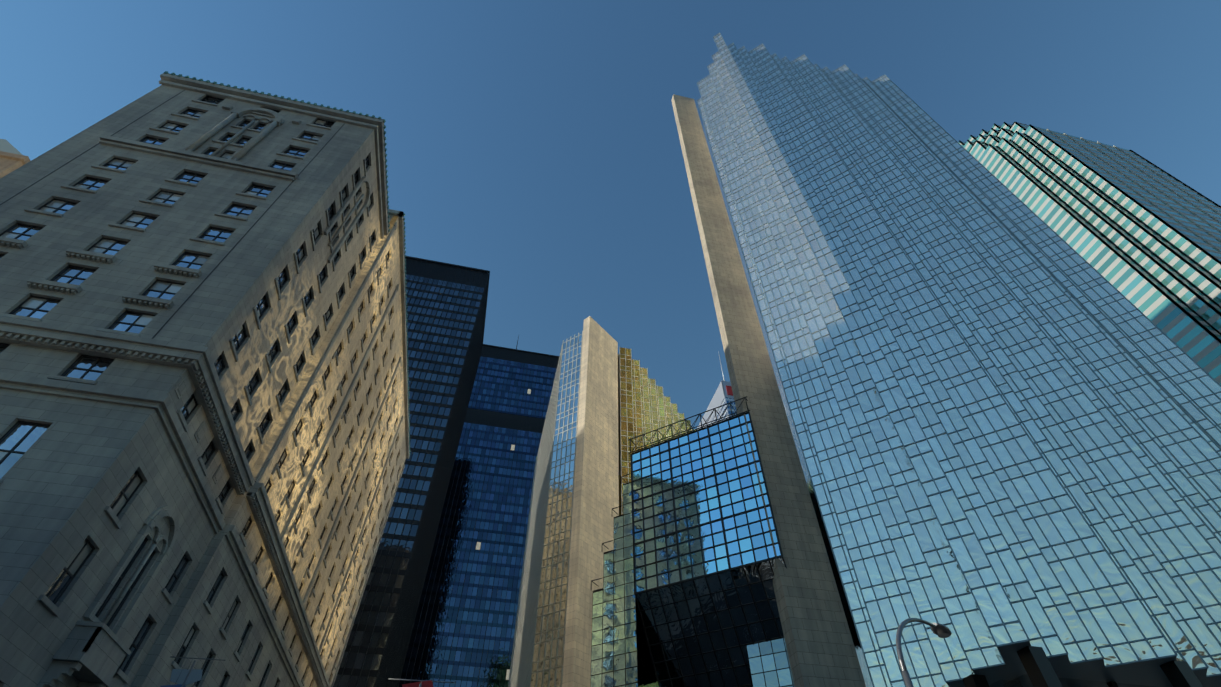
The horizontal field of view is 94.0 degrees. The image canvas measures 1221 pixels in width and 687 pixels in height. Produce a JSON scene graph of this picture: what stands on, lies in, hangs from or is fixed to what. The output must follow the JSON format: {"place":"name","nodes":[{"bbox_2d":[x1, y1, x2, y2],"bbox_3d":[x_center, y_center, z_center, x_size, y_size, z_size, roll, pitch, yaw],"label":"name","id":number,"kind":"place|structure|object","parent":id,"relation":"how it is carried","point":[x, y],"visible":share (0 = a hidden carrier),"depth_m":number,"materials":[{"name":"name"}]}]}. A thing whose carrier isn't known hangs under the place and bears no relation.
{"place":"outdoors","nodes":[
{"label":"outdoors","id":0,"kind":"place"},
{"bbox_2d":[0,139,29,177],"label":"hotel tower","id":1,"kind":"structure","parent":0,"point":[12,158],"depth_m":106.17,"materials":[{"name":"grey"}]},
{"bbox_2d":[160,656,225,686],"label":"helicopter","id":2,"kind":"object","parent":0,"point":[182,677],"visible":1,"depth_m":37.49,"materials":[{"name":"grey metal"}]},
{"bbox_2d":[0,71,410,686],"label":"building","id":3,"kind":"structure","parent":0,"point":[204,415],"depth_m":54.30,"materials":[{"name":"stone"}]},
{"bbox_2d":[333,256,489,686],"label":"skyscraper","id":4,"kind":"structure","parent":0,"point":[446,305],"depth_m":178.12,"materials":[{"name":"blue glass"}]},
{"bbox_2d":[388,678,455,686],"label":"helicopter","id":5,"kind":"object","parent":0,"point":[425,683],"visible":1,"depth_m":28.62,"materials":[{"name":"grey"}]},
{"bbox_2d":[0,0,1220,428],"label":"sky","id":6,"kind":"structure","parent":0,"point":[535,145],"materials":[{"name":"blue"}]},
{"bbox_2d":[671,33,1220,686],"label":"skyscraper","id":7,"kind":"structure","parent":0,"point":[981,401],"depth_m":68.29,"materials":[{"name":"glass"}]},
{"bbox_2d":[959,122,1220,384],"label":"skyscraper","id":8,"kind":"structure","parent":0,"point":[1141,234],"depth_m":210.33,"materials":[{"name":"teal glass"}]},
{"bbox_3d":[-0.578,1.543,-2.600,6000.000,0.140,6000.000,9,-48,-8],"label":"ground","id":9,"kind":"structure","parent":0,"visible":0},
{"bbox_2d":[399,344,559,686],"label":"skyscraper","id":10,"kind":"structure","parent":9,"relation":"on","point":[463,632],"depth_m":250.52,"materials":[{"name":"blue glass"}]},
{"bbox_2d":[508,316,696,686],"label":"skyscraper","id":11,"kind":"structure","parent":9,"relation":"on","point":[607,401],"depth_m":114.51,"materials":[{"name":"concrete"}]},
{"bbox_2d":[590,396,793,686],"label":"atrium","id":12,"kind":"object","parent":9,"relation":"on","point":[684,596],"visible":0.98,"depth_m":68.74,"materials":[{"name":"blue glass"}]},
{"bbox_2d":[697,351,735,429],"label":"skyscraper","id":13,"kind":"structure","parent":9,"relation":"on","point":[723,394],"depth_m":361.13,"materials":[{"name":"silver metal"}]},
{"bbox_2d":[896,618,951,686],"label":"street light","id":14,"kind":"object","parent":9,"relation":"on","point":[941,630],"visible":1,"depth_m":16.04,"materials":[{"name":"grey metal"}]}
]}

